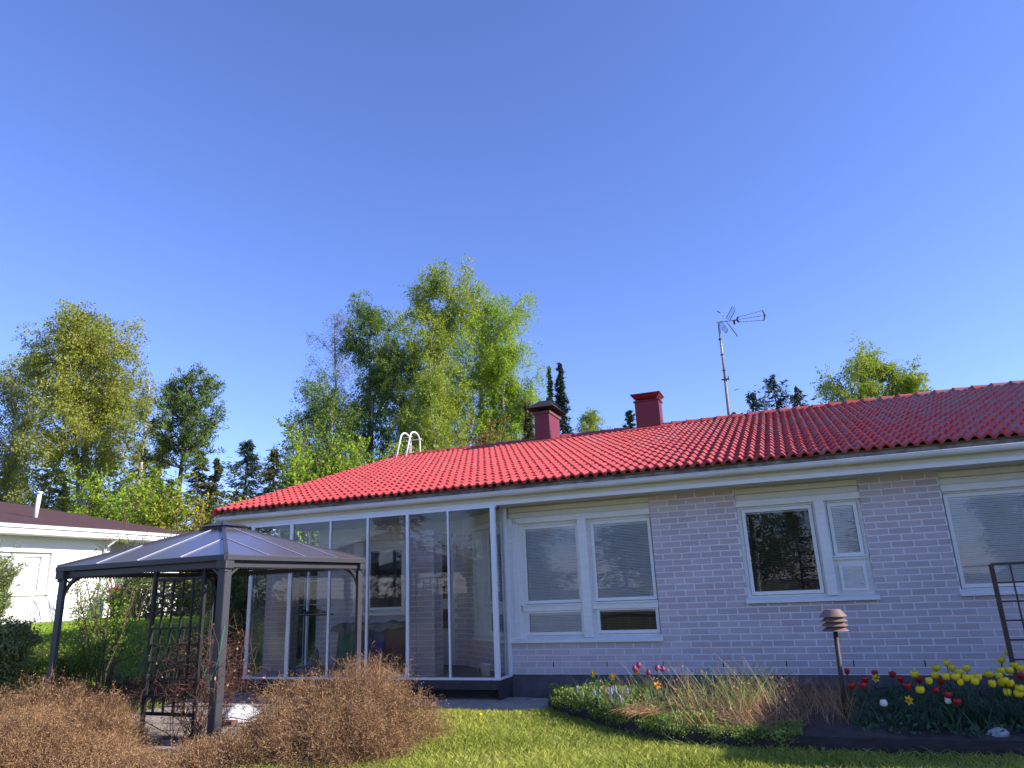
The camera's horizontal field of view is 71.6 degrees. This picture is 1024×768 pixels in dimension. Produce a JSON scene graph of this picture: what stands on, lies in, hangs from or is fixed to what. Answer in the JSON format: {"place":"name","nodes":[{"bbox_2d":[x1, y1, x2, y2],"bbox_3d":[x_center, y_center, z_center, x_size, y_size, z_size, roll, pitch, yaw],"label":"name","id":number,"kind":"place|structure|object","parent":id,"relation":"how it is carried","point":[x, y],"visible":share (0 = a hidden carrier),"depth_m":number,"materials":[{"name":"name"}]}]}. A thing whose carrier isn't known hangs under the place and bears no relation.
{"place":"outdoors","nodes":[
{"label":"outdoors","id":0,"kind":"place"},
{"bbox_2d":[306,646,321,668],"bbox_3d":[-3.789,5.235,13.604,0.307,0.409,0.286,-8,-17,20],"label":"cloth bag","id":1,"kind":"object","parent":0,"point":[314,662],"visible":0.93,"depth_m":13.51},
{"bbox_2d":[95,693,548,751],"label":"terrace paving","id":2,"kind":"structure","parent":0,"point":[519,703],"depth_m":10.45,"materials":[{"name":"stone"}]},
{"bbox_2d":[138,568,207,740],"bbox_3d":[-4.241,3.362,8.896,0.904,2.090,0.045,-9,-17,22],"label":"trellis","id":3,"kind":"object","parent":2,"relation":"on","point":[156,580],"visible":0.87,"depth_m":8.91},
{"bbox_2d":[110,606,271,745],"bbox_3d":[-3.935,3.666,8.772,2.111,1.809,1.264,-8,-17,20],"label":"shrub","id":4,"kind":"object","parent":3,"relation":"attached to","point":[200,726],"visible":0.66,"depth_m":8.69,"materials":[{"name":"plant"}]},
{"bbox_2d":[44,521,366,742],"bbox_3d":[-4.334,3.437,10.444,3.170,2.810,2.970,-9,-17,22],"label":"garden gazebo","id":5,"kind":"object","parent":2,"relation":"on","point":[222,552],"visible":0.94,"depth_m":9.82,"materials":[{"name":"metal"}]},
{"bbox_2d":[223,704,261,722],"bbox_3d":[-3.836,4.627,10.032,0.632,0.195,0.691,8,-19,-32],"label":"white sheet","id":6,"kind":"object","parent":2,"relation":"on","point":[238,712],"visible":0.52,"depth_m":9.86,"materials":[{"name":"fabric"}]},
{"bbox_2d":[2,607,1007,767],"bbox_3d":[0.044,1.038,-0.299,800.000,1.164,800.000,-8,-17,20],"label":"ground","id":7,"kind":"structure","parent":0,"point":[116,670],"depth_m":13.88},
{"bbox_2d":[0,540,27,622],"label":"shrub","id":8,"kind":"object","parent":7,"relation":"on","point":[8,574],"visible":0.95,"depth_m":13.00,"materials":[{"name":"green plant"}]},
{"bbox_2d":[0,611,50,710],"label":"juniper","id":9,"kind":"object","parent":7,"relation":"on","point":[18,640],"visible":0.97,"depth_m":10.02,"materials":[{"name":"green plant"}]},
{"bbox_2d":[0,353,57,505],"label":"birch tree","id":10,"kind":"object","parent":7,"relation":"on","point":[15,393],"visible":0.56,"depth_m":42.94,"materials":[{"name":"green leaf"},{"name":"bark"}]},
{"bbox_2d":[15,631,73,683],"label":"shrub","id":11,"kind":"object","parent":7,"relation":"on","point":[42,652],"visible":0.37,"depth_m":12.16,"materials":[{"name":"green plant"}]},
{"bbox_2d":[26,453,71,508],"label":"spruce tree","id":12,"kind":"object","parent":7,"relation":"on","point":[55,491],"visible":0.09,"depth_m":50.39,"materials":[{"name":"green plant"}]},
{"bbox_2d":[33,635,114,689],"bbox_3d":[-7.662,4.932,12.411,1.221,1.048,1.282,-2,-16,-1],"label":"shrub","id":13,"kind":"object","parent":7,"relation":"on","point":[62,659],"visible":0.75,"depth_m":12.30,"materials":[{"name":"green plant"}]},
{"bbox_2d":[0,299,160,517],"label":"birch tree","id":14,"kind":"object","parent":7,"relation":"on","point":[82,404],"visible":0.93,"depth_m":38.60,"materials":[{"name":"green plant"}]},
{"bbox_2d":[0,491,187,623],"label":"neighbour house","id":15,"kind":"structure","parent":7,"relation":"on","point":[48,541],"depth_m":22.58,"materials":[{"name":"white painted plaster"},{"name":"brown roofing"},{"name":"white painted wood"}]},
{"bbox_2d":[0,552,49,595],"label":"window","id":16,"kind":"structure","parent":15,"relation":"in","point":[28,577],"depth_m":21.96,"materials":[{"name":"white glass"}]},
{"bbox_2d":[0,663,200,767],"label":"dormant shrub","id":17,"kind":"object","parent":7,"relation":"on","point":[67,732],"visible":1,"depth_m":7.75,"materials":[{"name":"plant"}]},
{"bbox_2d":[75,446,125,517],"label":"spruce tree","id":18,"kind":"object","parent":7,"relation":"on","point":[115,484],"visible":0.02,"depth_m":50.02,"materials":[{"name":"green plant"}]},
{"bbox_2d":[58,548,152,687],"bbox_3d":[-7.527,4.322,13.045,1.724,2.470,1.980,13,-22,-42],"label":"shrub","id":19,"kind":"object","parent":7,"relation":"on","point":[97,605],"visible":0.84,"depth_m":12.93,"materials":[{"name":"green plant"}]},
{"bbox_2d":[58,458,171,543],"bbox_3d":[-19.262,7.435,34.293,5.275,7.540,5.982,8,-19,-31],"label":"broadleaf tree","id":20,"kind":"object","parent":7,"relation":"on","point":[97,510],"visible":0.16,"depth_m":34.27,"materials":[{"name":"green plant"}]},
{"bbox_2d":[82,532,168,619],"bbox_3d":[-11.871,5.975,22.136,2.304,2.965,3.070,-12,-19,31],"label":"bare shrub","id":21,"kind":"object","parent":7,"relation":"on","point":[125,587],"visible":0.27,"depth_m":21.89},
{"bbox_2d":[104,371,170,516],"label":"birch tree","id":22,"kind":"object","parent":7,"relation":"on","point":[148,395],"visible":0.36,"depth_m":44.26,"materials":[{"name":"green leaf"},{"name":"bark"}]},
{"bbox_2d":[41,649,253,718],"bbox_3d":[-6.313,5.157,12.368,2.086,0.904,5.060,-8,-17,20],"label":"dormant shrub","id":23,"kind":"object","parent":7,"relation":"on","point":[129,687],"visible":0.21,"depth_m":12.21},
{"bbox_2d":[94,492,202,622],"bbox_3d":[-9.708,4.702,19.129,3.106,3.496,2.236,7,-19,-31],"label":"shrub","id":24,"kind":"object","parent":7,"relation":"on","point":[172,529],"visible":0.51,"depth_m":18.90,"materials":[{"name":"green plant"}]},
{"bbox_2d":[99,468,198,543],"bbox_3d":[-16.502,7.026,31.716,4.810,6.715,3.413,-4,-16,5],"label":"broadleaf tree","id":25,"kind":"object","parent":7,"relation":"on","point":[115,511],"visible":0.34,"depth_m":31.98,"materials":[{"name":"green plant"}]},
{"bbox_2d":[131,445,182,605],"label":"spruce tree","id":26,"kind":"object","parent":7,"relation":"on","point":[162,465],"visible":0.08,"depth_m":44.92,"materials":[{"name":"green plant"}]},
{"bbox_2d":[8,614,314,712],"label":"lawn grass","id":27,"kind":"structure","parent":7,"relation":"on","point":[46,630],"depth_m":15.42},
{"bbox_2d":[138,483,218,607],"bbox_3d":[-14.806,7.431,31.778,3.604,5.767,3.637,-8,-17,20],"label":"forsythia","id":28,"kind":"object","parent":7,"relation":"on","point":[200,507],"visible":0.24,"depth_m":31.57,"materials":[{"name":"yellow plant"}]},
{"bbox_2d":[135,362,231,531],"bbox_3d":[-17.291,5.139,36.497,4.749,12.840,4.627,-3,-16,1],"label":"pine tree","id":29,"kind":"object","parent":7,"relation":"on","point":[187,406],"visible":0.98,"depth_m":36.77,"materials":[{"name":"green plant"}]},
{"bbox_2d":[170,449,222,596],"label":"spruce tree","id":30,"kind":"object","parent":7,"relation":"on","point":[196,474],"visible":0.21,"depth_m":44.55,"materials":[{"name":"green plant"}]},
{"bbox_2d":[178,457,236,590],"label":"spruce tree","id":31,"kind":"object","parent":7,"relation":"on","point":[218,472],"visible":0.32,"depth_m":42.13,"materials":[{"name":"green plant"}]},
{"bbox_2d":[113,574,316,625],"bbox_3d":[-7.292,6.995,21.927,11.774,2.647,2.426,-8,-17,20],"label":"clipped hedge","id":32,"kind":"object","parent":7,"relation":"on","point":[187,599],"visible":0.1,"depth_m":22.68,"materials":[{"name":"green plant"}]},
{"bbox_2d":[179,489,254,605],"bbox_3d":[-13.042,7.230,30.659,2.925,5.391,3.678,6,-18,-27],"label":"forsythia","id":33,"kind":"object","parent":7,"relation":"on","point":[195,509],"visible":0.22,"depth_m":30.27,"materials":[{"name":"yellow plant"}]},
{"bbox_2d":[193,527,276,664],"bbox_3d":[-6.085,4.886,16.119,2.499,3.326,2.115,-1,-16,-4],"label":"juniper","id":34,"kind":"object","parent":7,"relation":"on","point":[238,596],"visible":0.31,"depth_m":15.76,"materials":[{"name":"green plant"}]},
{"bbox_2d":[183,439,288,612],"bbox_3d":[-12.207,7.082,32.241,6.374,9.267,6.639,9,-19,-34],"label":"spruce tree","id":35,"kind":"object","parent":7,"relation":"on","point":[251,458],"visible":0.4,"depth_m":32.81,"materials":[{"name":"green plant"}]},
{"bbox_2d":[235,448,303,595],"bbox_3d":[-12.342,7.820,35.240,5.139,9.524,6.570,-8,-17,20],"label":"spruce tree","id":36,"kind":"object","parent":7,"relation":"on","point":[273,458],"visible":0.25,"depth_m":36.05,"materials":[{"name":"green plant"}]},
{"bbox_2d":[296,571,317,658],"bbox_3d":[-5.285,5.528,17.736,1.886,2.920,2.168,7,-19,-30],"label":"closed parasol","id":37,"kind":"object","parent":7,"relation":"on","point":[312,608],"visible":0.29,"depth_m":17.38,"materials":[{"name":"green fabric"}]},
{"bbox_2d":[154,641,463,767],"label":"dormant shrub","id":38,"kind":"object","parent":7,"relation":"on","point":[344,721],"visible":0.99,"depth_m":7.56,"materials":[{"name":"plant"}]},
{"bbox_2d":[270,442,358,544],"bbox_3d":[-9.544,6.801,34.032,4.262,7.887,4.480,2,-17,-14],"label":"broadleaf tree","id":39,"kind":"object","parent":7,"relation":"on","point":[284,532],"visible":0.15,"depth_m":34.25,"materials":[{"name":"green plant"}]},
{"bbox_2d":[273,408,365,536],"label":"broadleaf tree","id":40,"kind":"object","parent":7,"relation":"on","point":[319,450],"visible":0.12,"depth_m":43.17,"materials":[{"name":"bright green leaf"},{"name":"twig"}]},
{"bbox_2d":[263,358,382,486],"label":"birch tree","id":41,"kind":"object","parent":7,"relation":"on","point":[330,400],"visible":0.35,"depth_m":48.34,"materials":[{"name":"green plant"}]},
{"bbox_2d":[301,308,373,456],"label":"birch tree","id":42,"kind":"object","parent":7,"relation":"on","point":[335,351],"visible":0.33,"depth_m":61.02,"materials":[{"name":"green plant"}]},
{"bbox_2d":[266,418,412,545],"bbox_3d":[-8.515,5.835,33.320,6.247,9.185,6.028,-17,-22,42],"label":"broadleaf tree","id":43,"kind":"object","parent":7,"relation":"on","point":[299,451],"visible":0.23,"depth_m":33.10,"materials":[{"name":"green plant"}]},
{"bbox_2d":[332,289,409,468],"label":"birch tree","id":44,"kind":"object","parent":7,"relation":"on","point":[372,321],"visible":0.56,"depth_m":58.68,"materials":[{"name":"green plant"}]},
{"bbox_2d":[366,331,427,463],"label":"birch tree","id":45,"kind":"object","parent":7,"relation":"on","point":[400,366],"visible":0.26,"depth_m":56.50,"materials":[{"name":"green plant"}]},
{"bbox_2d":[381,351,477,459],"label":"birch tree","id":46,"kind":"object","parent":7,"relation":"on","point":[428,411],"visible":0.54,"depth_m":47.27,"materials":[{"name":"green plant"}]},
{"bbox_2d":[377,256,491,452],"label":"birch tree","id":47,"kind":"object","parent":7,"relation":"on","point":[441,334],"visible":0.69,"depth_m":51.12,"materials":[{"name":"green plant"}]},
{"bbox_2d":[453,411,514,445],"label":"broadleaf tree","id":48,"kind":"object","parent":7,"relation":"on","point":[481,440],"visible":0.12,"depth_m":40.44,"materials":[{"name":"green plant"}]},
{"bbox_2d":[425,277,554,449],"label":"birch tree","id":49,"kind":"object","parent":7,"relation":"on","point":[495,314],"visible":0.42,"depth_m":53.83,"materials":[{"name":"green plant"}]},
{"bbox_2d":[469,338,538,444],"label":"birch tree","id":50,"kind":"object","parent":7,"relation":"on","point":[507,362],"visible":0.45,"depth_m":51.72,"materials":[{"name":"green plant"}]},
{"bbox_2d":[522,400,534,438],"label":"thuja","id":51,"kind":"object","parent":7,"relation":"on","point":[528,425],"visible":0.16,"depth_m":33.68,"materials":[{"name":"green plant"}]},
{"bbox_2d":[546,365,554,403],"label":"fir tree","id":52,"kind":"object","parent":7,"relation":"on","point":[550,388],"visible":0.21,"depth_m":56.94,"materials":[{"name":"green plant"}]},
{"bbox_2d":[551,362,573,433],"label":"fir tree","id":53,"kind":"object","parent":7,"relation":"on","point":[560,396],"visible":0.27,"depth_m":51.44,"materials":[{"name":"green plant"}]},
{"bbox_2d":[575,406,607,432],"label":"birch tree","id":54,"kind":"object","parent":7,"relation":"on","point":[590,419],"visible":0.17,"depth_m":55.19,"materials":[{"name":"green plant"}]},
{"bbox_2d":[199,706,1023,767],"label":"lawn grass","id":55,"kind":"structure","parent":7,"relation":"on","point":[515,737],"depth_m":7.08,"materials":[{"name":"plant"}]},
{"bbox_2d":[212,380,1023,699],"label":"brick house","id":56,"kind":"structure","parent":7,"relation":"on","point":[890,526],"depth_m":11.06,"materials":[{"name":"white brick"}]},
{"bbox_2d":[298,576,332,670],"bbox_3d":[-3.764,4.511,13.408,0.690,1.691,0.320,-8,-17,20],"label":"wire rack","id":57,"kind":"object","parent":56,"relation":"on","point":[321,604],"visible":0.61,"depth_m":13.41,"materials":[{"name":"black metal"}]},
{"bbox_2d":[335,631,354,667],"bbox_3d":[-3.169,5.029,13.559,0.390,0.730,0.195,-8,-17,20],"label":"lounger cushion","id":58,"kind":"object","parent":56,"relation":"on","point":[345,644],"visible":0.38,"depth_m":13.52,"materials":[{"name":"green fabric"}]},
{"bbox_2d":[361,630,373,667],"bbox_3d":[-2.795,4.974,13.443,0.360,0.740,0.195,-8,-17,20],"label":"lounger cushion","id":59,"kind":"object","parent":56,"relation":"on","point":[370,638],"visible":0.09,"depth_m":13.41,"materials":[{"name":"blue fabric"}]},
{"bbox_2d":[330,620,405,634],"bbox_3d":[-2.678,4.621,13.492,1.620,0.249,0.360,-8,-17,20],"label":"fabric cover","id":60,"kind":"object","parent":59,"relation":"on","point":[344,628],"visible":0.79,"depth_m":13.40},
{"bbox_2d":[350,524,405,615],"bbox_3d":[-2.611,3.675,14.058,1.240,1.729,0.185,-8,-17,20],"label":"window","id":61,"kind":"structure","parent":56,"relation":"in","point":[386,543],"depth_m":14.04,"materials":[{"name":"white wood"}]},
{"bbox_2d":[371,629,385,667],"bbox_3d":[-2.495,4.934,13.310,0.260,0.720,0.195,-8,-17,20],"label":"lounger cushion","id":62,"kind":"object","parent":56,"relation":"on","point":[379,639],"visible":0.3,"depth_m":13.29,"materials":[{"name":"blue fabric"}]},
{"bbox_2d":[383,624,405,667],"bbox_3d":[-2.163,4.864,13.171,0.430,0.750,0.195,-8,-17,20],"label":"lounger cushion","id":63,"kind":"object","parent":56,"relation":"on","point":[395,640],"visible":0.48,"depth_m":13.13,"materials":[{"name":"brown fabric"}]},
{"bbox_2d":[396,431,421,456],"bbox_3d":[-2.911,1.746,20.023,0.384,0.846,0.884,-8,-17,20],"label":"roof ladder rail","id":64,"kind":"object","parent":56,"relation":"attached to","point":[410,436],"visible":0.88,"depth_m":20.04,"materials":[{"name":"metal"}]},
{"bbox_2d":[441,534,455,664],"bbox_3d":[-1.535,4.091,13.525,1.020,2.370,0.110,-8,-17,20],"label":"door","id":65,"kind":"structure","parent":56,"relation":"in","point":[444,536],"depth_m":13.27,"materials":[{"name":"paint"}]},
{"bbox_2d":[472,508,508,642],"bbox_3d":[-0.375,3.309,12.315,0.185,2.172,1.310,5,-18,-25],"label":"window","id":66,"kind":"structure","parent":56,"relation":"in","point":[481,541],"depth_m":12.44,"materials":[{"name":"white wood"}]},
{"bbox_2d":[507,496,663,642],"bbox_3d":[1.065,2.957,11.307,2.492,2.172,0.185,-8,-17,20],"label":"window","id":67,"kind":"structure","parent":56,"relation":"in","point":[581,516],"depth_m":11.30,"materials":[{"name":"white wood"}]},
{"bbox_2d":[716,306,765,414],"bbox_3d":[5.639,-0.508,17.119,1.220,3.065,0.217,-8,-17,20],"label":"tv antenna","id":68,"kind":"object","parent":56,"relation":"attached to","point":[725,379],"visible":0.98,"depth_m":17.32,"materials":[{"name":"grey metal"}]},
{"bbox_2d":[734,478,880,603],"bbox_3d":[4.183,2.256,10.225,1.747,1.679,0.185,-8,-17,20],"label":"window","id":69,"kind":"structure","parent":56,"relation":"in","point":[839,494],"depth_m":10.17,"materials":[{"name":"white wood"}]},
{"bbox_2d":[937,464,1023,595],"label":"window","id":70,"kind":"structure","parent":56,"relation":"in","point":[1003,481],"depth_m":9.47,"materials":[{"name":"white wood"}]},
{"bbox_2d":[622,410,636,427],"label":"spruce tree","id":71,"kind":"object","parent":7,"relation":"on","point":[630,417],"visible":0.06,"depth_m":55.29,"materials":[{"name":"green plant"}]},
{"bbox_2d":[740,390,765,413],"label":"spruce tree","id":72,"kind":"object","parent":7,"relation":"on","point":[753,404],"visible":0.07,"depth_m":43.95,"materials":[{"name":"green plant"}]},
{"bbox_2d":[734,374,828,409],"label":"spruce tree","id":73,"kind":"object","parent":7,"relation":"on","point":[780,402],"visible":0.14,"depth_m":43.24,"materials":[{"name":"green plant"}]},
{"bbox_2d":[545,706,1023,760],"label":"edge grass","id":74,"kind":"structure","parent":7,"relation":"on","point":[855,752],"depth_m":6.72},
{"bbox_2d":[548,696,1023,758],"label":"flower bed edging","id":75,"kind":"object","parent":7,"relation":"on","point":[965,746],"visible":0.54,"depth_m":6.76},
{"bbox_2d":[786,385,808,407],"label":"spruce tree","id":76,"kind":"object","parent":7,"relation":"on","point":[797,395],"visible":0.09,"depth_m":43.06,"materials":[{"name":"green plant"}]},
{"bbox_2d":[809,331,896,403],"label":"birch tree","id":77,"kind":"object","parent":7,"relation":"on","point":[862,367],"visible":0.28,"depth_m":49.93,"materials":[{"name":"green plant"}]},
{"bbox_2d":[866,354,933,397],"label":"birch tree","id":78,"kind":"object","parent":7,"relation":"on","point":[905,382],"visible":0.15,"depth_m":50.09,"materials":[{"name":"green plant"}]},
{"bbox_2d":[0,0,1023,600],"label":"sky","id":79,"kind":"structure","parent":0,"point":[224,174],"materials":[{"name":"blue"}]},
{"bbox_2d":[566,683,1023,740],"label":"soil","id":80,"kind":"structure","parent":0,"point":[823,728],"depth_m":7.60,"materials":[{"name":"soil"}]},
{"bbox_2d":[567,679,607,708],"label":"leaf blades","id":81,"kind":"object","parent":80,"relation":"on","point":[587,692],"visible":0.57,"depth_m":9.10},
{"bbox_2d":[549,678,654,719],"bbox_3d":[0.936,4.010,9.085,1.526,0.295,1.677,-8,-17,20],"label":"ground cover","id":82,"kind":"object","parent":80,"relation":"on","point":[561,691],"visible":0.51,"depth_m":9.23,"materials":[{"name":"green plant"}]},
{"bbox_2d":[579,684,632,715],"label":"leaf blades","id":83,"kind":"object","parent":80,"relation":"on","point":[608,701],"visible":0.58,"depth_m":8.48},
{"bbox_2d":[607,696,678,719],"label":"straw tuft","id":84,"kind":"object","parent":80,"relation":"on","point":[638,710],"visible":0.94,"depth_m":8.00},
{"bbox_2d":[607,670,708,714],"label":"leaf blades","id":85,"kind":"object","parent":80,"relation":"on","point":[671,698],"visible":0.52,"depth_m":8.60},
{"bbox_2d":[646,706,693,727],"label":"leaf blades","id":86,"kind":"object","parent":80,"relation":"on","point":[667,720],"visible":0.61,"depth_m":7.65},
{"bbox_2d":[624,700,717,726],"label":"ground cover","id":87,"kind":"object","parent":80,"relation":"on","point":[709,713],"visible":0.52,"depth_m":7.89,"materials":[{"name":"green plant"}]},
{"bbox_2d":[548,693,797,745],"bbox_3d":[1.462,3.897,8.313,0.797,0.153,4.023,9,-20,-35],"label":"creeping cover","id":88,"kind":"object","parent":80,"relation":"on","point":[557,700],"visible":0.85,"depth_m":7.43,"materials":[{"name":"green plant"}]},
{"bbox_2d":[594,642,789,716],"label":"straw stalks","id":89,"kind":"object","parent":80,"relation":"on","point":[762,690],"visible":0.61,"depth_m":8.61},
{"bbox_2d":[587,662,816,731],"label":"dry perennial stems","id":90,"kind":"object","parent":80,"relation":"on","point":[764,714],"visible":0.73,"depth_m":7.85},
{"bbox_2d":[632,717,803,735],"bbox_3d":[2.095,3.590,7.473,1.826,0.100,0.561,-8,-17,20],"label":"creeping cover","id":91,"kind":"object","parent":80,"relation":"on","point":[787,724],"visible":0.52,"depth_m":7.35,"materials":[{"name":"green plant"}]},
{"bbox_2d":[684,662,765,713],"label":"leaf blades","id":92,"kind":"object","parent":80,"relation":"on","point":[735,698],"visible":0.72,"depth_m":8.39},
{"bbox_2d":[710,648,814,709],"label":"leaf blades","id":93,"kind":"object","parent":80,"relation":"on","point":[753,682],"visible":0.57,"depth_m":8.60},
{"bbox_2d":[773,669,865,724],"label":"dry perennial stems","id":94,"kind":"object","parent":80,"relation":"on","point":[830,703],"visible":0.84,"depth_m":7.93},
{"bbox_2d":[819,609,848,717],"bbox_3d":[3.582,3.076,7.726,0.284,1.194,0.284,-8,-17,20],"label":"garden lamp","id":95,"kind":"object","parent":80,"relation":"on","point":[833,620],"visible":0.98,"depth_m":7.75,"materials":[{"name":"metal"}]},
{"bbox_2d":[905,670,927,718],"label":"tulip","id":96,"kind":"object","parent":80,"relation":"on","point":[915,674],"visible":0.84,"depth_m":7.26,"materials":[{"name":"yellow plant"}]},
{"bbox_2d":[912,686,935,730],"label":"tulip","id":97,"kind":"object","parent":80,"relation":"on","point":[920,689],"visible":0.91,"depth_m":7.03,"materials":[{"name":"yellow plant"}]},
{"bbox_2d":[832,675,1023,732],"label":"leaf blades","id":98,"kind":"object","parent":80,"relation":"on","point":[916,702],"visible":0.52,"depth_m":7.60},
{"bbox_2d":[845,684,1023,737],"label":"ground cover","id":99,"kind":"object","parent":80,"relation":"on","point":[950,727],"visible":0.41,"depth_m":7.18,"materials":[{"name":"green plant"}]},
{"bbox_2d":[941,672,957,723],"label":"tulip","id":100,"kind":"object","parent":80,"relation":"in","point":[946,676],"visible":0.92,"depth_m":7.01,"materials":[{"name":"yellow plant"}]},
{"bbox_2d":[951,673,969,724],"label":"tulip","id":101,"kind":"object","parent":80,"relation":"on","point":[956,676],"visible":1,"depth_m":6.96,"materials":[{"name":"yellow plant"}]},
{"bbox_2d":[961,674,976,722],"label":"tulip","id":102,"kind":"object","parent":80,"relation":"on","point":[966,677],"visible":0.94,"depth_m":6.94,"materials":[{"name":"yellow plant"}]},
{"bbox_2d":[981,670,1005,721],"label":"tulip","id":103,"kind":"object","parent":80,"relation":"on","point":[988,674],"visible":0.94,"depth_m":7.03,"materials":[{"name":"yellow plant"}]},
{"bbox_2d":[988,679,1004,727],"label":"tulip","id":104,"kind":"object","parent":80,"relation":"on","point":[991,683],"visible":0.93,"depth_m":6.84,"materials":[{"name":"yellow plant"}]},
{"bbox_2d":[986,727,1008,736],"bbox_3d":[4.542,3.265,6.638,0.191,0.097,0.155,-8,-17,20],"label":"stone","id":105,"kind":"object","parent":80,"relation":"on","point":[1005,733],"visible":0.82,"depth_m":6.60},
{"bbox_2d":[988,562,1023,704],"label":"trellis","id":106,"kind":"object","parent":80,"relation":"on","point":[1008,640],"visible":0.94,"depth_m":7.79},
{"bbox_2d":[998,676,1020,728],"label":"tulip","id":107,"kind":"object","parent":80,"relation":"on","point":[1004,680],"visible":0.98,"depth_m":6.80,"materials":[{"name":"yellow plant"}]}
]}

